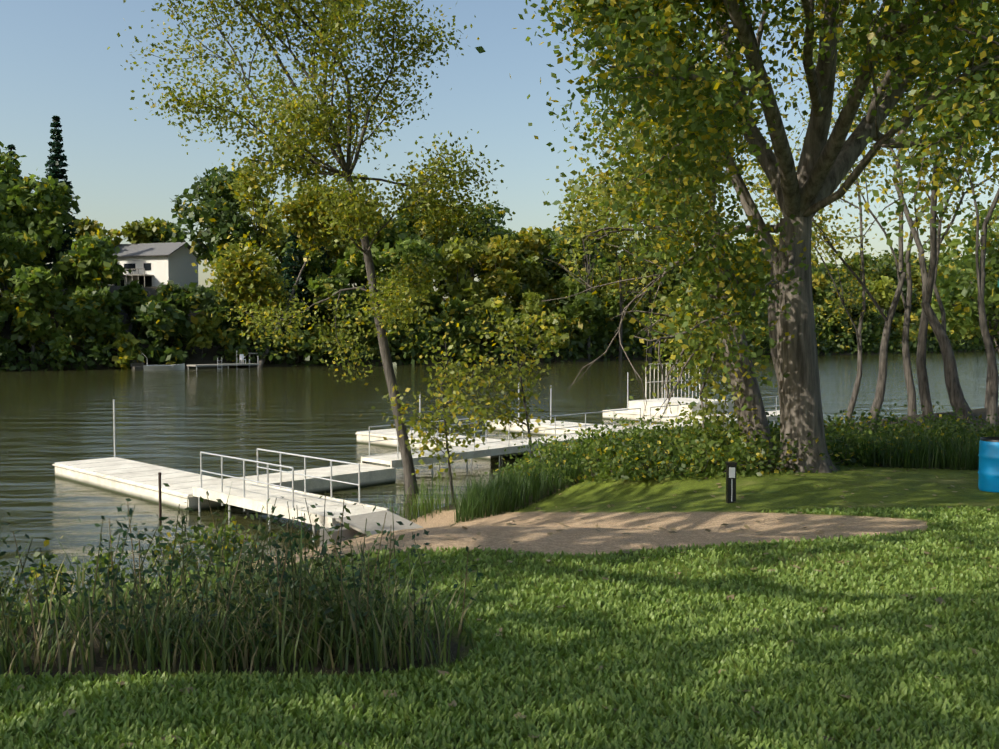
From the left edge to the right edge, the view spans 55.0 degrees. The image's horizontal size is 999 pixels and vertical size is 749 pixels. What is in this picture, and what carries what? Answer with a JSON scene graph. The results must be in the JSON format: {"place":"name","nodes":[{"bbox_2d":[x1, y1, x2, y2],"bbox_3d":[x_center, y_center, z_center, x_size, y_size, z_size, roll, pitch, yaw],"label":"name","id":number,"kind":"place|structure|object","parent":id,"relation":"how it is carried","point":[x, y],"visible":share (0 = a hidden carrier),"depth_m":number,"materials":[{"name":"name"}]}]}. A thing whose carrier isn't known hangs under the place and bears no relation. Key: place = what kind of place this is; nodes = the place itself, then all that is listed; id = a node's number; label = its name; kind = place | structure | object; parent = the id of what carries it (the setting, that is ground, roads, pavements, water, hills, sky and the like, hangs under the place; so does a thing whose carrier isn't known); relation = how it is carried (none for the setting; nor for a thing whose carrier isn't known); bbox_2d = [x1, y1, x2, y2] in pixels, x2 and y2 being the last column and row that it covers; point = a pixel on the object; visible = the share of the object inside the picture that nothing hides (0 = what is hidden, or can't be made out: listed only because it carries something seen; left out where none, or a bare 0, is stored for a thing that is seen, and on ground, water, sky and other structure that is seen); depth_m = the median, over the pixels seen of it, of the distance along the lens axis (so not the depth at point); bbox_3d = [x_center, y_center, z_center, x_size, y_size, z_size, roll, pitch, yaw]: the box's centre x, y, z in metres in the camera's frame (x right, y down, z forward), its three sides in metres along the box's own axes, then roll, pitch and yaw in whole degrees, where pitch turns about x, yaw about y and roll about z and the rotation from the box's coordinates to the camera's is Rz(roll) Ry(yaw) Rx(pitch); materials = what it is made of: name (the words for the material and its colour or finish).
{"place":"outdoors","nodes":[
{"label":"outdoors","id":0,"kind":"place"},
{"bbox_2d":[0,141,998,371],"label":"tree line","id":1,"kind":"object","parent":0,"point":[519,270],"depth_m":161.28,"materials":[{"name":"green plant"}]},
{"bbox_2d":[0,351,998,602],"bbox_3d":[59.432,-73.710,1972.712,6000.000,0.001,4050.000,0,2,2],"label":"river water","id":2,"kind":"structure","parent":0,"point":[168,419],"depth_m":52.82,"materials":[{"name":"grey liquid"}]},
{"bbox_2d":[52,400,234,511],"bbox_3d":[-10.468,2.786,28.510,9.000,3.600,2.100,2,3,45],"label":"floating dock","id":3,"kind":"object","parent":2,"relation":"on","point":[132,478],"visible":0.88,"depth_m":27.86,"materials":[{"name":"silver metal"}]},
{"bbox_2d":[158,472,161,521],"bbox_3d":[-8.280,3.488,23.426,0.078,2.200,0.078,1,2,24],"label":"post","id":4,"kind":"object","parent":2,"relation":"in","point":[160,498],"visible":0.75,"depth_m":23.38,"materials":[{"name":"grey metal"}]},
{"bbox_2d":[141,362,184,369],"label":"aluminium boat","id":5,"kind":"object","parent":2,"relation":"on","point":[164,367],"visible":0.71,"depth_m":129.17,"materials":[{"name":"silver metal"}]},
{"bbox_2d":[355,392,528,459],"bbox_3d":[-2.477,2.333,38.666,8.090,3.700,2.180,2,3,45],"label":"finger dock","id":6,"kind":"object","parent":2,"relation":"in","point":[363,437],"visible":0.27,"depth_m":39.11,"materials":[{"name":"white concrete"}]},
{"bbox_2d":[487,384,621,435],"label":"finger dock","id":7,"kind":"object","parent":2,"relation":"in","point":[548,424],"visible":0.42,"depth_m":44.00,"materials":[{"name":"white concrete"}]},
{"bbox_2d":[603,362,733,427],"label":"finger dock","id":8,"kind":"object","parent":2,"relation":"in","point":[633,414],"visible":0.46,"depth_m":51.12,"materials":[{"name":"white concrete"}]},
{"bbox_2d":[0,285,998,748],"bbox_3d":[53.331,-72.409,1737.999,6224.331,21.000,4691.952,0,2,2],"label":"ground","id":9,"kind":"structure","parent":0,"point":[688,521],"depth_m":12.09,"materials":[{"name":"green plant"}]},
{"bbox_2d":[109,242,201,286],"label":"house","id":10,"kind":"structure","parent":9,"relation":"on","point":[149,266],"depth_m":169.58,"materials":[{"name":"white paint"}]},
{"bbox_2d":[5,115,331,335],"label":"conifers","id":11,"kind":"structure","parent":9,"relation":"on","point":[55,171],"depth_m":150.34,"materials":[{"name":"green plant"}]},
{"bbox_2d":[109,290,270,369],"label":"dock","id":12,"kind":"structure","parent":9,"relation":"on","point":[135,365],"depth_m":136.26,"materials":[{"name":"grey wood"}]},
{"bbox_2d":[240,354,245,363],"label":"plastic chair","id":13,"kind":"object","parent":12,"relation":"on","point":[242,357],"visible":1,"depth_m":139.07,"materials":[{"name":"white plastic"}]},
{"bbox_2d":[191,165,376,366],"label":"tree","id":14,"kind":"object","parent":9,"relation":"on","point":[243,276],"visible":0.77,"depth_m":142.64,"materials":[{"name":"green plant"}]},
{"bbox_2d":[193,448,422,545],"bbox_3d":[-4.668,3.239,22.512,7.800,2.369,1.780,2,3,45],"label":"gangway","id":15,"kind":"object","parent":9,"relation":"on","point":[251,494],"depth_m":22.38,"materials":[{"name":"silver metal"}]},
{"bbox_2d":[107,0,515,493],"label":"thin leaning tree","id":16,"kind":"object","parent":9,"relation":"on","point":[321,125],"visible":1,"depth_m":27.06,"materials":[{"name":"green plant"}]},
{"bbox_2d":[359,317,534,500],"bbox_3d":[-1.202,0.998,25.442,4.011,5.057,3.483,1,3,29],"label":"tree sapling","id":17,"kind":"object","parent":9,"relation":"on","point":[447,393],"visible":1,"depth_m":25.46,"materials":[{"name":"green plant"}]},
{"bbox_2d":[0,423,998,677],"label":"tall grass patch","id":18,"kind":"object","parent":9,"relation":"on","point":[290,611],"visible":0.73,"depth_m":5.92,"materials":[{"name":"green plant"}]},
{"bbox_2d":[0,465,998,748],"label":"lawn blades","id":19,"kind":"object","parent":9,"relation":"on","point":[594,719],"visible":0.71,"depth_m":5.40,"materials":[{"name":"green plant"}]},
{"bbox_2d":[0,395,998,608],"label":"bank bushes","id":20,"kind":"object","parent":9,"relation":"on","point":[702,458],"visible":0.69,"depth_m":19.71,"materials":[{"name":"green plant"}]},
{"bbox_2d":[461,295,588,453],"bbox_3d":[0.472,0.421,26.914,3.474,5.229,3.200,-1,2,-23],"label":"tree sapling","id":21,"kind":"object","parent":9,"relation":"on","point":[521,395],"visible":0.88,"depth_m":26.80,"materials":[{"name":"green plant"}]},
{"bbox_2d":[527,0,779,403],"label":"curved tree","id":22,"kind":"object","parent":9,"relation":"on","point":[771,313],"visible":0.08,"depth_m":25.91,"materials":[{"name":"green plant"}]},
{"bbox_2d":[542,81,799,463],"bbox_3d":[3.381,-2.162,20.213,5.331,9.084,6.983,1,2,22],"label":"tree","id":23,"kind":"object","parent":9,"relation":"on","point":[753,414],"visible":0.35,"depth_m":19.87,"materials":[{"name":"green plant"}]},
{"bbox_2d":[593,0,791,457],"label":"tree","id":24,"kind":"object","parent":9,"relation":"on","point":[751,204],"visible":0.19,"depth_m":19.21,"materials":[{"name":"brown plant"}]},
{"bbox_2d":[725,461,736,502],"bbox_3d":[3.619,1.711,14.997,0.154,0.685,0.154,0,2,2],"label":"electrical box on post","id":25,"kind":"object","parent":9,"relation":"on","point":[730,481],"visible":0.92,"depth_m":14.93,"materials":[{"name":"black plastic"}]},
{"bbox_2d":[475,0,998,472],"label":"large tree","id":26,"kind":"object","parent":9,"relation":"on","point":[803,194],"visible":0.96,"depth_m":16.26,"materials":[{"name":"green plant"}]},
{"bbox_2d":[701,0,879,422],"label":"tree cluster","id":27,"kind":"object","parent":9,"relation":"on","point":[852,403],"visible":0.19,"depth_m":39.76,"materials":[{"name":"green plant"}]},
{"bbox_2d":[697,0,996,420],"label":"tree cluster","id":28,"kind":"object","parent":9,"relation":"on","point":[880,388],"visible":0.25,"depth_m":35.74,"materials":[{"name":"green plant"}]},
{"bbox_2d":[755,3,998,428],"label":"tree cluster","id":29,"kind":"object","parent":9,"relation":"on","point":[992,404],"visible":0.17,"depth_m":29.81,"materials":[{"name":"green plant"}]},
{"bbox_2d":[788,3,998,415],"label":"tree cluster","id":30,"kind":"object","parent":9,"relation":"on","point":[911,392],"visible":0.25,"depth_m":37.60,"materials":[{"name":"green plant"}]},
{"bbox_2d":[797,0,998,416],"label":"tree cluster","id":31,"kind":"object","parent":9,"relation":"on","point":[924,393],"visible":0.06,"depth_m":33.89,"materials":[{"name":"green plant"}]},
{"bbox_2d":[843,0,998,418],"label":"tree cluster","id":32,"kind":"object","parent":9,"relation":"on","point":[955,394],"visible":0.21,"depth_m":32.83,"materials":[{"name":"green plant"}]},
{"bbox_2d":[912,194,998,407],"bbox_3d":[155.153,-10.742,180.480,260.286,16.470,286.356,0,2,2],"label":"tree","id":33,"kind":"object","parent":9,"relation":"on","point":[960,282],"visible":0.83,"depth_m":47.99,"materials":[{"name":"green plant"}]},
{"bbox_2d":[978,437,998,491],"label":"blue barrel","id":34,"kind":"object","parent":9,"relation":"on","point":[988,473],"visible":0.94,"depth_m":15.29,"materials":[{"name":"plastic"}]},
{"bbox_2d":[0,0,998,298],"label":"sky","id":35,"kind":"structure","parent":0,"point":[55,59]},
{"bbox_2d":[226,396,779,493],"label":"walkway","id":36,"kind":"structure","parent":0,"point":[371,475],"depth_m":30.55,"materials":[{"name":"silver metal"}]}
]}

